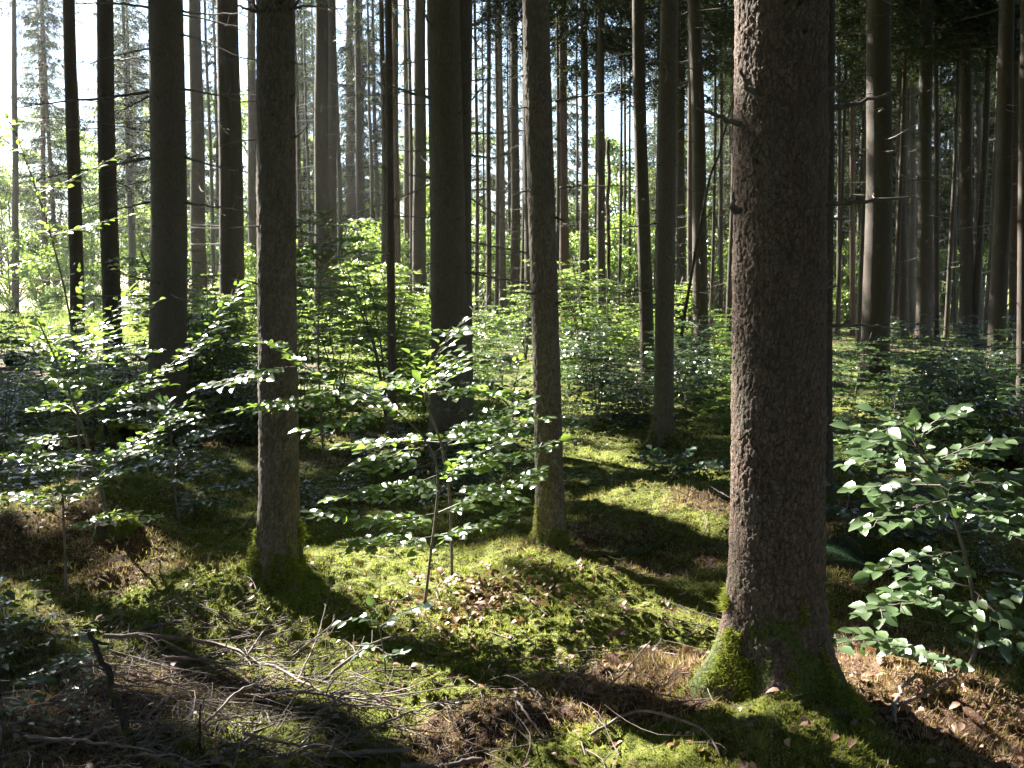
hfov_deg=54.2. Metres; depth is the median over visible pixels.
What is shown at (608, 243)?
broken snag
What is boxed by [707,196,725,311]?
broadleaf tree
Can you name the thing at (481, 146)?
spruce tree
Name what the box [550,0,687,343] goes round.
spruce tree
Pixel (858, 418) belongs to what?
understory shrub
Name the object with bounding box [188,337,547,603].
beech sapling
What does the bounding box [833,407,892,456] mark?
understory shrub
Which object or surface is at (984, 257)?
broadleaf tree
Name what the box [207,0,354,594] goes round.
spruce tree
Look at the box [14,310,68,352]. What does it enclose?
understory shrub
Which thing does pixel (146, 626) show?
fallen branch
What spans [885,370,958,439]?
understory shrub
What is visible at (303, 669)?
fallen branch
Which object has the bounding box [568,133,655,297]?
broadleaf tree
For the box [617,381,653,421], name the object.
understory shrub
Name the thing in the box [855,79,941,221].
spruce tree
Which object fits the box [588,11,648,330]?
spruce tree
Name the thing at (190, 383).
understory shrub
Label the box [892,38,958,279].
spruce tree
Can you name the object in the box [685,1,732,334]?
spruce tree
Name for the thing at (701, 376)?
understory shrub
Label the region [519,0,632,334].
spruce tree
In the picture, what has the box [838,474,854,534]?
fallen branch
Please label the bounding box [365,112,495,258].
broadleaf tree
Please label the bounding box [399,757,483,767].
fallen branch
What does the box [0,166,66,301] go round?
broadleaf tree
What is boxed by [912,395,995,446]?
understory shrub
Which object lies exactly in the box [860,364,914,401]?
understory shrub
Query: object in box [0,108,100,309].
broadleaf tree
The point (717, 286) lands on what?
spruce tree
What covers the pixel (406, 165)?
spruce tree
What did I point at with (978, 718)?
spruce cone
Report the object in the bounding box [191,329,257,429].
understory shrub
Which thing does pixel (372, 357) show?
understory shrub
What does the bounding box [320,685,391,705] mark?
fallen branch
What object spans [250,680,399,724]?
fallen branch
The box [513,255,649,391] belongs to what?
understory shrub
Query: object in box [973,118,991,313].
spruce tree
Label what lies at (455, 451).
understory shrub
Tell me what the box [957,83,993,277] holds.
spruce tree
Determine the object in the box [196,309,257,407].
understory shrub
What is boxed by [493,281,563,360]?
understory shrub
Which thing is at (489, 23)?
spruce tree
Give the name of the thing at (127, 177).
spruce tree
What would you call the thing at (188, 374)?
understory shrub
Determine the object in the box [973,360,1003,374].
understory shrub
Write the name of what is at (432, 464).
understory shrub
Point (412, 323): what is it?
understory shrub
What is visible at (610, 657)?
spruce cone
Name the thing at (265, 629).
fallen branch
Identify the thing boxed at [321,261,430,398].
understory shrub
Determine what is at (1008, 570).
fallen branch
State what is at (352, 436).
understory shrub
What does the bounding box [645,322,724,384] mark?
understory shrub
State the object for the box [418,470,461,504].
understory shrub
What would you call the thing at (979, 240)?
spruce tree
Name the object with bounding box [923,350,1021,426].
understory shrub
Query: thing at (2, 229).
spruce tree
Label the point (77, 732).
fallen branch
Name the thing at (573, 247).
broadleaf tree
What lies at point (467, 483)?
understory shrub
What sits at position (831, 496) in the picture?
spruce tree
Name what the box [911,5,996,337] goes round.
spruce tree
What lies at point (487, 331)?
understory shrub
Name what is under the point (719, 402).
understory shrub
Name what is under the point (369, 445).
understory shrub
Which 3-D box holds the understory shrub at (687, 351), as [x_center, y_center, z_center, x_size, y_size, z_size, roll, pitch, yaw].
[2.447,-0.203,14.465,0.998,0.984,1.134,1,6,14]
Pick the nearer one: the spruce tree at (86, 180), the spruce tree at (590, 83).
the spruce tree at (590, 83)
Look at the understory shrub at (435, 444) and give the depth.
9.00 m
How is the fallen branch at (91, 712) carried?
on the ground at (494, 641)
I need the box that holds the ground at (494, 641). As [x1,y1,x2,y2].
[0,287,1023,767]
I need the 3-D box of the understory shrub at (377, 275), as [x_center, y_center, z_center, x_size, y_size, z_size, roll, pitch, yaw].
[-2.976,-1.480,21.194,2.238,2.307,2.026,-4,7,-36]
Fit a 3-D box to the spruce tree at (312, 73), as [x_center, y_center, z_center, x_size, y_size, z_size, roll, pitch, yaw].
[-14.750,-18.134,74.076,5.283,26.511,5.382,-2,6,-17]
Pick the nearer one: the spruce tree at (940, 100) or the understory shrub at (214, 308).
the understory shrub at (214, 308)
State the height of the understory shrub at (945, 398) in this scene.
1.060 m
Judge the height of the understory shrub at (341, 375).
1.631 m
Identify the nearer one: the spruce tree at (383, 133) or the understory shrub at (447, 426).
the understory shrub at (447, 426)
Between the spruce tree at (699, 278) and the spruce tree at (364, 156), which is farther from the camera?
the spruce tree at (364, 156)
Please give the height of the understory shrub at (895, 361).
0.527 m
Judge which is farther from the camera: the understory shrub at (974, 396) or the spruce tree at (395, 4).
the spruce tree at (395, 4)
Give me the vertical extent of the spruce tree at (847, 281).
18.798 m
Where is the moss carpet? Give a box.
[0,388,1023,767]
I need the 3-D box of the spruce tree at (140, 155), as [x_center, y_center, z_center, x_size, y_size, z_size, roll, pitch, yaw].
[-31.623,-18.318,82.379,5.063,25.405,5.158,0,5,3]
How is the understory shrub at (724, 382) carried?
on the ground at (494, 641)
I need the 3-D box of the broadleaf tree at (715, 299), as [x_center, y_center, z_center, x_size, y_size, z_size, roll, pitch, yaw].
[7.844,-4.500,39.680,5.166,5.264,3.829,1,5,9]
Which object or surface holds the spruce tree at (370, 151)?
on the ground at (494, 641)
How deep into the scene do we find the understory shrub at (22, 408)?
10.59 m
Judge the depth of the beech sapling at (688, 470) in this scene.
8.61 m
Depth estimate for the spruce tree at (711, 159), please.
71.58 m
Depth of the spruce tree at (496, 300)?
37.46 m
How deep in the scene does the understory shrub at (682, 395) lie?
12.54 m
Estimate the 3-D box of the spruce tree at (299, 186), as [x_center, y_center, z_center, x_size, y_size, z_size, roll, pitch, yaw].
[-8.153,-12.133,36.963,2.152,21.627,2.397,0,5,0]
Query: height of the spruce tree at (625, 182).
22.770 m
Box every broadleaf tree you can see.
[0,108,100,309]
[0,129,39,236]
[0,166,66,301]
[0,227,65,316]
[1,246,69,315]
[48,201,144,291]
[59,256,125,311]
[61,98,214,283]
[84,159,148,287]
[124,256,149,304]
[146,181,244,291]
[187,88,314,275]
[187,209,248,301]
[214,241,308,318]
[244,135,381,289]
[253,239,353,326]
[308,217,380,308]
[338,221,430,324]
[364,162,429,271]
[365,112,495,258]
[372,219,474,297]
[380,151,485,283]
[401,213,520,316]
[426,253,485,287]
[471,202,520,309]
[473,259,520,314]
[505,184,578,276]
[506,230,617,314]
[507,171,579,232]
[520,172,633,299]
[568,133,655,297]
[573,244,634,320]
[575,213,686,318]
[610,132,712,287]
[611,156,726,273]
[612,224,654,292]
[651,207,728,325]
[674,262,716,320]
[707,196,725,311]
[710,249,727,273]
[715,172,848,253]
[833,212,892,285]
[833,231,859,322]
[855,243,916,322]
[916,240,984,319]
[983,228,1008,306]
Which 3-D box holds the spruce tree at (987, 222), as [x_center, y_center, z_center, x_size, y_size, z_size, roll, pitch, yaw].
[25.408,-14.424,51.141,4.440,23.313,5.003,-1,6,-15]
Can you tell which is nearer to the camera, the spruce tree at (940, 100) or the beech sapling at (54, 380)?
the beech sapling at (54, 380)
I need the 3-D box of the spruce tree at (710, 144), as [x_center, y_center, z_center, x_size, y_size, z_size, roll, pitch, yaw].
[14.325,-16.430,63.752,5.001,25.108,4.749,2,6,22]
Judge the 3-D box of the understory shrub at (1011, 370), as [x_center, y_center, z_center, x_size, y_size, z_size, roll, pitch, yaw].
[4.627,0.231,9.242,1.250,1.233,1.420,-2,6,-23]
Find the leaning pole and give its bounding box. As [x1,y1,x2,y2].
[675,93,733,370]
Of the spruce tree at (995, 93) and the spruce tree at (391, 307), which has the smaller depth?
the spruce tree at (391, 307)
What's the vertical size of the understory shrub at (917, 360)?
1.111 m
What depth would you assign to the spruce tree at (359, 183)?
38.67 m
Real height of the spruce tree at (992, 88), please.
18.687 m
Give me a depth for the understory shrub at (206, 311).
18.81 m
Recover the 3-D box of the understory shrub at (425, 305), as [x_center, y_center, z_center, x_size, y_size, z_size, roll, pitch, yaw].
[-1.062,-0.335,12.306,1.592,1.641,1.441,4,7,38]
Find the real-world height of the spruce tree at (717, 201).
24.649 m
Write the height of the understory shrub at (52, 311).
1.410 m
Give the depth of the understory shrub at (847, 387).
12.36 m
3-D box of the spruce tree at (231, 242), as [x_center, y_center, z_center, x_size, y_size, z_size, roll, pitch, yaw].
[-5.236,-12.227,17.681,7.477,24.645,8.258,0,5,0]
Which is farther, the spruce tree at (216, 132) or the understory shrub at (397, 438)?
the spruce tree at (216, 132)
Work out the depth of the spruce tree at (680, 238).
29.10 m
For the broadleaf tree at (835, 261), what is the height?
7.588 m
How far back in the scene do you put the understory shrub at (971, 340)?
21.72 m
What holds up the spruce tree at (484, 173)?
on the ground at (494, 641)
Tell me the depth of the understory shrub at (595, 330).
26.48 m
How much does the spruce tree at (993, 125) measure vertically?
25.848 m
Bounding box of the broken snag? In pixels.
[588,140,610,330]
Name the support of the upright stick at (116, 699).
on the ground at (494, 641)
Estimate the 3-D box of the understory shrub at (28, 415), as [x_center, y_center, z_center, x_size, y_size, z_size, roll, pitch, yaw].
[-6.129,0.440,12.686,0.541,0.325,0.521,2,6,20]
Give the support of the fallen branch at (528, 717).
on the ground at (494, 641)
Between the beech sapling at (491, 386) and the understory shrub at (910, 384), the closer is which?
the beech sapling at (491, 386)
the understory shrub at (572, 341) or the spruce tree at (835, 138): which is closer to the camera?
the understory shrub at (572, 341)
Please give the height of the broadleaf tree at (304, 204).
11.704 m
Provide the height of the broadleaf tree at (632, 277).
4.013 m
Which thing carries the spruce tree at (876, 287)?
on the ground at (494, 641)
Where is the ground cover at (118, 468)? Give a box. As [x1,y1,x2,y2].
[0,335,1008,507]
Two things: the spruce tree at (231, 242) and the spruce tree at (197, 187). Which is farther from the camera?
the spruce tree at (197, 187)
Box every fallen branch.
[2,719,185,757]
[28,646,150,686]
[28,707,113,749]
[34,668,153,708]
[40,692,157,726]
[52,664,181,711]
[72,701,139,719]
[74,693,213,735]
[76,692,172,743]
[85,717,190,767]
[99,639,217,681]
[103,614,474,726]
[114,735,252,767]
[120,618,186,633]
[128,671,215,733]
[130,644,369,703]
[132,655,241,681]
[155,659,253,689]
[160,650,288,669]
[178,694,257,741]
[202,671,322,725]
[208,625,321,654]
[210,715,279,767]
[235,508,256,531]
[242,722,377,746]
[246,607,308,654]
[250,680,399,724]
[264,551,339,686]
[275,664,497,759]
[278,727,411,758]
[290,555,438,657]
[294,667,454,715]
[315,678,394,715]
[318,616,454,683]
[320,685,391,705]
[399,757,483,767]
[493,688,570,739]
[504,661,560,682]
[559,636,662,692]
[589,697,727,757]
[590,530,676,559]
[705,483,729,497]
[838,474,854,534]
[874,673,957,713]
[891,672,917,724]
[985,567,1023,578]
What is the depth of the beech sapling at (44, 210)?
6.95 m
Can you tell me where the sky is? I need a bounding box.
[0,0,1008,291]
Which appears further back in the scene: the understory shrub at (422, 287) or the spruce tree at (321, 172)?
the spruce tree at (321, 172)
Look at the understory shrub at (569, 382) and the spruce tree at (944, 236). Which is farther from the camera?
the spruce tree at (944, 236)
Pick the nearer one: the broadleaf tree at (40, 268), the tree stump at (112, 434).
the tree stump at (112, 434)
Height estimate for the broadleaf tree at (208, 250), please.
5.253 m
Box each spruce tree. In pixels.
[0,0,77,319]
[0,0,87,313]
[0,0,95,312]
[0,151,24,304]
[6,0,87,314]
[11,0,255,447]
[16,0,118,372]
[50,0,148,391]
[56,80,120,302]
[79,0,149,313]
[88,0,149,309]
[114,19,149,282]
[115,38,149,305]
[140,0,255,331]
[185,42,215,305]
[186,0,218,301]
[186,0,247,280]
[187,0,256,373]
[205,0,257,326]
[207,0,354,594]
[242,0,397,346]
[243,0,336,221]
[251,0,398,337]
[295,0,345,245]
[295,1,313,322]
[295,5,337,281]
[295,22,314,242]
[296,0,311,278]
[298,0,403,312]
[298,2,345,214]
[299,0,377,305]
[334,0,483,340]
[336,0,381,264]
[336,0,403,232]
[336,0,580,458]
[336,42,354,316]
[337,0,428,266]
[343,0,411,338]
[343,0,428,314]
[344,0,425,446]
[347,0,476,316]
[360,0,381,317]
[362,0,524,449]
[399,0,430,309]
[399,28,430,318]
[472,0,522,336]
[472,0,555,340]
[472,0,597,338]
[472,1,521,251]
[473,0,507,322]
[473,0,631,345]
[473,12,521,333]
[477,0,563,338]
[479,7,521,240]
[481,10,568,332]
[485,22,520,321]
[487,0,638,548]
[502,0,657,339]
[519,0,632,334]
[520,6,605,233]
[549,0,630,334]
[550,0,605,330]
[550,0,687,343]
[551,0,579,298]
[552,59,589,300]
[576,0,723,450]
[583,0,734,346]
[585,0,675,383]
[588,1,617,313]
[588,3,656,320]
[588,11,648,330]
[604,21,650,320]
[610,4,660,301]
[611,0,734,333]
[617,3,707,339]
[623,10,706,224]
[628,47,712,256]
[631,68,656,212]
[645,2,707,306]
[663,0,914,744]
[676,0,729,361]
[685,0,734,343]
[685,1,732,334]
[685,1,732,339]
[685,4,732,317]
[685,58,687,181]
[703,0,731,325]
[704,50,728,240]
[705,2,728,245]
[705,3,730,274]
[706,52,731,225]
[710,81,731,192]
[825,0,895,506]
[833,0,866,339]
[833,56,849,236]
[833,64,916,232]
[834,0,971,388]
[834,2,894,335]
[834,7,917,310]
[834,10,907,238]
[834,46,857,257]
[834,60,861,315]
[835,0,865,337]
[835,0,937,346]
[835,0,1019,346]
[835,1,997,338]
[835,3,865,326]
[835,117,891,259]
[846,0,1020,341]
[855,0,963,343]
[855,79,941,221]
[860,25,983,330]
[891,0,998,340]
[891,14,957,281]
[891,41,932,255]
[891,78,951,295]
[892,16,952,247]
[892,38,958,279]
[907,39,995,332]
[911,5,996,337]
[915,0,1019,343]
[919,39,958,326]
[932,62,996,281]
[932,65,953,311]
[932,85,993,314]
[933,61,953,310]
[933,75,993,315]
[935,1,1020,339]
[937,0,1018,375]
[939,26,995,330]
[939,46,958,322]
[951,38,1019,279]
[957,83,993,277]
[972,9,993,332]
[972,16,1008,335]
[973,21,1019,297]
[973,73,995,231]
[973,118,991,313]
[974,22,1019,281]
[982,0,1020,260]
[988,64,996,186]
[998,0,1023,416]
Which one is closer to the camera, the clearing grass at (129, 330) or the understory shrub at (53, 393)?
the understory shrub at (53, 393)
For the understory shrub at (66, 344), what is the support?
on the ground at (494, 641)
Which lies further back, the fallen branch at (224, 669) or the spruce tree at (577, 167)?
the spruce tree at (577, 167)
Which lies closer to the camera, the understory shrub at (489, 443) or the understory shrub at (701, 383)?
the understory shrub at (489, 443)
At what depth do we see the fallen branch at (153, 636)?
4.43 m
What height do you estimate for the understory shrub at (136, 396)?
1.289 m
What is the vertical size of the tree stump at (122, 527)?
0.289 m
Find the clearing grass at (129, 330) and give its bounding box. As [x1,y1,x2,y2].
[0,299,428,348]
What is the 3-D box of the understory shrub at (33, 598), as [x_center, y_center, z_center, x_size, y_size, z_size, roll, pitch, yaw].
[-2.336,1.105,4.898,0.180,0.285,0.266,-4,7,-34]
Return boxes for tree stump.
[92,421,158,455]
[93,513,143,540]
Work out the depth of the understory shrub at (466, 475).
7.91 m
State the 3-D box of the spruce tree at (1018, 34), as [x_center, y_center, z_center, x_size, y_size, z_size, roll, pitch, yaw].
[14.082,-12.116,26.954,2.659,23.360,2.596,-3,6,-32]
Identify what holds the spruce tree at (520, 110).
on the ground at (494, 641)
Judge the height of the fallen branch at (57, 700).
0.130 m
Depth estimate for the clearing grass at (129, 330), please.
32.35 m
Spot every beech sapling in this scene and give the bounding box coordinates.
[0,113,165,479]
[0,279,246,523]
[0,441,163,595]
[99,392,255,525]
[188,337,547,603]
[222,209,412,457]
[329,316,571,575]
[331,595,434,677]
[435,353,588,474]
[626,445,730,481]
[825,437,977,542]
[830,403,1023,672]
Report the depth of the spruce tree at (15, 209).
46.83 m
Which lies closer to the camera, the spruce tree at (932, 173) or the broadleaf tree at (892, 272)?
the broadleaf tree at (892, 272)
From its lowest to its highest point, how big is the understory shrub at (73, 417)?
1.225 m
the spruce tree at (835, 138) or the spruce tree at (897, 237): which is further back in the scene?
the spruce tree at (835, 138)
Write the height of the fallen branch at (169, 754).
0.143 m
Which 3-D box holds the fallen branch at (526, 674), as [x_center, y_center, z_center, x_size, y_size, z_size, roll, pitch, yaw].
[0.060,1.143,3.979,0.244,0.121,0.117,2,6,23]
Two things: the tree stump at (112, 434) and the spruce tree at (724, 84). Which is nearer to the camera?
the tree stump at (112, 434)
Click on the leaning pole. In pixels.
(694, 254)
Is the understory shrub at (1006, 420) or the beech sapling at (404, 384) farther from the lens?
the understory shrub at (1006, 420)
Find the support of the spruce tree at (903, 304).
on the ground at (494, 641)
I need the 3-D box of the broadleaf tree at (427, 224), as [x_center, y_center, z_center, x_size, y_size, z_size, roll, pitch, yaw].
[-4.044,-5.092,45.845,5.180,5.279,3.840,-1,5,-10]
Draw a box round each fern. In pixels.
[0,454,86,467]
[826,536,931,576]
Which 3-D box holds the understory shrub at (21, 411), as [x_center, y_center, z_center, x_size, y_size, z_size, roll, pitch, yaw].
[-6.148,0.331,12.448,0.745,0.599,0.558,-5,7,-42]
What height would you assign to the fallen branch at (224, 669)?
0.173 m
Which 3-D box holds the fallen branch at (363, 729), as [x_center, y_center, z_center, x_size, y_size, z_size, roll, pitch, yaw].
[-0.427,1.146,3.535,0.841,0.178,0.194,-3,6,-29]
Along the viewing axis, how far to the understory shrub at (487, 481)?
7.63 m
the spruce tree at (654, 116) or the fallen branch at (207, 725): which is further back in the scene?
the spruce tree at (654, 116)
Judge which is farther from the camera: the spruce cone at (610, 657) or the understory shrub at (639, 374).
the understory shrub at (639, 374)
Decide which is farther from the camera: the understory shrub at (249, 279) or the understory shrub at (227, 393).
the understory shrub at (249, 279)
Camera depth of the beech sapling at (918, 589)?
4.00 m
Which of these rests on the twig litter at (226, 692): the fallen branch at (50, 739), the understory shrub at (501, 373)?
the fallen branch at (50, 739)
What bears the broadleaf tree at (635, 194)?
on the ground at (494, 641)
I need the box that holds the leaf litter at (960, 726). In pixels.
[0,366,1023,767]
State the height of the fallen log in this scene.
0.374 m
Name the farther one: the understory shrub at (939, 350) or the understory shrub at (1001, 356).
the understory shrub at (939, 350)
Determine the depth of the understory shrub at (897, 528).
5.59 m
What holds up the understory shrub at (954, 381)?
on the ground at (494, 641)
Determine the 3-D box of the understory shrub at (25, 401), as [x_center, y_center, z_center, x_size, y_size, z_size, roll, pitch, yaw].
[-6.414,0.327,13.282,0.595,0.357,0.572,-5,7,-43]
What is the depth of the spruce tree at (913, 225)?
39.65 m
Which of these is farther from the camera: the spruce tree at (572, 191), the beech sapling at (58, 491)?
the spruce tree at (572, 191)
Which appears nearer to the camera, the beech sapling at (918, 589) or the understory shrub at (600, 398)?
the beech sapling at (918, 589)
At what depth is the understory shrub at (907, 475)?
6.29 m
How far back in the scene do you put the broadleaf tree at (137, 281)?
57.11 m
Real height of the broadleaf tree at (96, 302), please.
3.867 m
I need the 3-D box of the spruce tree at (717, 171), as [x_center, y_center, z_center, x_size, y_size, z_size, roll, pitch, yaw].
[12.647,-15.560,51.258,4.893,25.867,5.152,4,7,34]
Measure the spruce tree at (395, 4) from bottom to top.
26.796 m
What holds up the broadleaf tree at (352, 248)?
on the ground at (494, 641)
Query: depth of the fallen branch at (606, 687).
3.82 m
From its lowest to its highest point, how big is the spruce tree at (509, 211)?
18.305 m
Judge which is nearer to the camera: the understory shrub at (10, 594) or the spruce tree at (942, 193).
the understory shrub at (10, 594)
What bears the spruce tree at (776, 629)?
on the ground at (494, 641)
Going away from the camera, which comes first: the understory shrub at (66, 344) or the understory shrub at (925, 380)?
the understory shrub at (925, 380)
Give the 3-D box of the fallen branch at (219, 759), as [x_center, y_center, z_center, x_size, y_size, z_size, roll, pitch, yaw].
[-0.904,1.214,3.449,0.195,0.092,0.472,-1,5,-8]
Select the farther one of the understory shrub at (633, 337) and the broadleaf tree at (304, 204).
the broadleaf tree at (304, 204)
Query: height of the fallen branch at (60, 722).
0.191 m
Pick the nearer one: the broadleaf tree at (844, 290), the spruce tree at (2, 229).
the broadleaf tree at (844, 290)
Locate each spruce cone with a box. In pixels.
[603,652,622,665]
[607,627,627,638]
[876,655,884,666]
[962,706,985,725]
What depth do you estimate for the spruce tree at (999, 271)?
20.13 m
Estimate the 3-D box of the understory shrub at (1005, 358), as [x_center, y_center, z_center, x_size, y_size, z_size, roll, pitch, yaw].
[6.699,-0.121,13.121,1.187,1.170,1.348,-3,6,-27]
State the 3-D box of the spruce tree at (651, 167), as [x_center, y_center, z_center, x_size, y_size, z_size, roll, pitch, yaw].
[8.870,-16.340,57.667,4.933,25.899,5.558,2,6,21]
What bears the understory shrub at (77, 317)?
on the ground at (494, 641)
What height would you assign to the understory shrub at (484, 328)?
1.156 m
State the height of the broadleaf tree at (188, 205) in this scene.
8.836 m
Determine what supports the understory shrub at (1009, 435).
on the ground at (494, 641)
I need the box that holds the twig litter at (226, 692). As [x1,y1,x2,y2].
[0,420,1023,767]
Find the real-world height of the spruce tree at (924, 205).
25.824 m
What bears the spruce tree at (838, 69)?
on the ground at (494, 641)
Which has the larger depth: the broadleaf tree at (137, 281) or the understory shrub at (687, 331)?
the broadleaf tree at (137, 281)
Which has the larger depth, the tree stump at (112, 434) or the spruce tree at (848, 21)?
the spruce tree at (848, 21)
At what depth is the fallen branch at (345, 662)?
4.41 m
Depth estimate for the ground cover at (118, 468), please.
8.38 m
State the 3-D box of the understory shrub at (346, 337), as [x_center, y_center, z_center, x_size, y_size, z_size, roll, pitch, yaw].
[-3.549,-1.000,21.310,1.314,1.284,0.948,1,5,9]
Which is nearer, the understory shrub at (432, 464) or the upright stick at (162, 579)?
the upright stick at (162, 579)
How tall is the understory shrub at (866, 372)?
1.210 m
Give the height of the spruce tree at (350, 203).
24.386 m
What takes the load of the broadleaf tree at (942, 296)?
on the ground at (494, 641)
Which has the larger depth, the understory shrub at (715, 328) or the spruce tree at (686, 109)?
the spruce tree at (686, 109)
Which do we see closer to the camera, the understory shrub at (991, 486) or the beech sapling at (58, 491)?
the beech sapling at (58, 491)
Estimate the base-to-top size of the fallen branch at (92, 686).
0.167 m
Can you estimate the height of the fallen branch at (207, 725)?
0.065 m
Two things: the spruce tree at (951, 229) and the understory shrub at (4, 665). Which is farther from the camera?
the spruce tree at (951, 229)
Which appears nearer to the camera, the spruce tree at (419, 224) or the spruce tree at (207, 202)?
the spruce tree at (419, 224)
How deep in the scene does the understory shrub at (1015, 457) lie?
9.39 m
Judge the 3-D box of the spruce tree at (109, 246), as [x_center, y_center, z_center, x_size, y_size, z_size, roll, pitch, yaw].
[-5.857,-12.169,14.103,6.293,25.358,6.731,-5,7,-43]
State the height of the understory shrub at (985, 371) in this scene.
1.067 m
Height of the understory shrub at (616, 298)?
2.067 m
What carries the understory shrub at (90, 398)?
on the ground at (494, 641)
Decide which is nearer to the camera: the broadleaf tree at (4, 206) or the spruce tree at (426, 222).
the spruce tree at (426, 222)
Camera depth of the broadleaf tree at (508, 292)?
47.35 m
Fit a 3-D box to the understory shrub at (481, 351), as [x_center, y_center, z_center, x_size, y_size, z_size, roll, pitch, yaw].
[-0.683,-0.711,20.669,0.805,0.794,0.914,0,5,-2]
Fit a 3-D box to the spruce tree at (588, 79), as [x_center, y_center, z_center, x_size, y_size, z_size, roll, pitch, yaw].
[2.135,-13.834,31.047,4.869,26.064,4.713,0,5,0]
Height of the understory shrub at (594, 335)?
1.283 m
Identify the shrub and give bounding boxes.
[0,304,106,425]
[0,309,33,366]
[0,347,67,449]
[0,377,27,420]
[0,386,50,429]
[0,573,36,631]
[0,593,28,679]
[0,600,20,655]
[0,674,58,743]
[7,381,50,403]
[10,410,45,427]
[13,398,45,419]
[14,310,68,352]
[14,575,53,623]
[15,339,97,414]
[16,307,98,376]
[24,323,96,402]
[27,336,127,443]
[27,627,117,701]
[34,596,96,646]
[41,299,68,323]
[49,347,142,433]
[50,333,148,443]
[52,647,108,734]
[59,341,102,389]
[82,382,142,412]
[90,349,146,426]
[94,333,147,410]
[96,252,257,420]
[102,398,146,422]
[129,293,148,324]
[136,346,219,413]
[154,418,205,447]
[177,336,309,443]
[187,291,231,362]
[187,291,257,405]
[187,292,236,376]
[187,293,257,404]
[189,395,254,437]
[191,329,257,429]
[192,287,251,370]
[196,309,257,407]
[201,276,256,324]
[237,321,344,417]
[297,297,329,356]
[297,298,386,418]
[297,334,329,408]
[298,260,430,425]
[299,463,348,508]
[299,479,344,522]
[320,260,410,359]
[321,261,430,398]
[322,469,373,501]
[327,309,366,358]
[343,431,370,457]
[351,434,385,467]
[352,432,384,458]
[362,312,415,376]
[372,293,482,418]
[373,303,430,372]
[373,424,416,469]
[396,282,430,357]
[397,332,478,416]
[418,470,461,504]
[419,421,465,455]
[420,291,523,380]
[422,437,455,470]
[422,444,465,474]
[430,322,485,362]
[441,453,481,492]
[444,466,483,498]
[446,444,477,479]
[467,456,507,492]
[470,428,530,459]
[472,296,500,353]
[472,306,485,329]
[473,332,496,361]
[474,326,527,384]
[488,294,523,338]
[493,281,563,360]
[498,297,523,339]
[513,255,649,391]
[529,313,596,391]
[559,298,590,352]
[559,315,637,394]
[559,316,601,367]
[560,339,641,427]
[561,389,587,431]
[571,318,637,373]
[576,311,610,349]
[578,369,626,412]
[585,395,622,417]
[589,277,654,350]
[589,300,606,325]
[589,344,627,379]
[590,381,643,423]
[593,343,653,413]
[597,303,639,358]
[603,392,652,425]
[609,315,639,356]
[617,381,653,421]
[620,333,654,368]
[620,367,641,388]
[624,276,711,364]
[626,302,653,347]
[628,381,677,416]
[630,319,730,394]
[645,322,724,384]
[648,338,714,390]
[674,307,731,363]
[674,359,731,404]
[674,364,710,409]
[674,389,716,405]
[675,365,721,390]
[681,396,731,432]
[688,302,731,360]
[692,365,722,395]
[696,350,726,376]
[697,375,731,403]
[699,317,731,385]
[711,306,731,364]
[711,374,730,397]
[832,326,907,406]
[832,370,862,417]
[833,336,859,363]
[833,405,912,467]
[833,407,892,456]
[833,435,876,470]
[835,365,957,458]
[843,351,860,369]
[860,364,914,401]
[864,378,897,406]
[866,396,906,430]
[870,389,938,442]
[873,494,929,543]
[878,353,972,425]
[883,336,965,410]
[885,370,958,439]
[887,334,1023,436]
[887,473,950,529]
[890,313,945,363]
[890,317,910,344]
[890,347,906,365]
[899,350,1007,449]
[899,473,978,528]
[903,470,954,518]
[908,424,967,463]
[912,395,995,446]
[918,340,962,376]
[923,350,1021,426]
[928,375,973,418]
[929,468,1001,511]
[931,350,1022,439]
[934,416,1019,459]
[935,364,961,383]
[939,346,1023,465]
[940,314,987,365]
[947,375,1014,425]
[947,476,990,510]
[949,490,983,526]
[955,346,981,371]
[958,319,985,345]
[962,418,1023,464]
[963,528,1017,580]
[967,410,1022,462]
[971,417,1023,461]
[972,316,1016,378]
[973,330,1016,410]
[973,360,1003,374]
[990,351,1015,402]
[997,375,1023,418]
[1006,318,1016,361]
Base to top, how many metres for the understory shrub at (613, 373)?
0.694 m
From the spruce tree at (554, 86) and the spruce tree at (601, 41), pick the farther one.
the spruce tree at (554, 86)
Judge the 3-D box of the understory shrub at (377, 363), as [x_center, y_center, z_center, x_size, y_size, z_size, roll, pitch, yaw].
[-1.546,-0.425,11.535,1.766,2.010,1.950,4,6,34]
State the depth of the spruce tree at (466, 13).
10.16 m
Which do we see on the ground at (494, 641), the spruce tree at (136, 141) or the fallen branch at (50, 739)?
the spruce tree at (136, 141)
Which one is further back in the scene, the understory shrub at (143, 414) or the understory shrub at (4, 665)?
the understory shrub at (143, 414)
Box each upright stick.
[87,631,135,750]
[157,560,166,585]
[196,705,204,756]
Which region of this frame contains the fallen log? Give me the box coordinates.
[3,349,46,365]
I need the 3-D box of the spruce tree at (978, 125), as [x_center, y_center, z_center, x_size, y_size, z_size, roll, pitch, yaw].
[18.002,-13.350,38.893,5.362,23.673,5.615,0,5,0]
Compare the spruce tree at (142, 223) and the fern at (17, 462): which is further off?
the spruce tree at (142, 223)
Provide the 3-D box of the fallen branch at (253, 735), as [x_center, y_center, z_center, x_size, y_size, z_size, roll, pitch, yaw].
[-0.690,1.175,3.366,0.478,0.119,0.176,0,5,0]
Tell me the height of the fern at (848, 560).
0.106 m
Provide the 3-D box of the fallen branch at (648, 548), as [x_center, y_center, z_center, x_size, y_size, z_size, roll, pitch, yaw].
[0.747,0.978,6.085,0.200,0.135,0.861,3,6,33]
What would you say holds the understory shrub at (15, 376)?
on the ground at (494, 641)
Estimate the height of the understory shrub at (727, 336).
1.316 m
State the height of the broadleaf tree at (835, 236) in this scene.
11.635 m

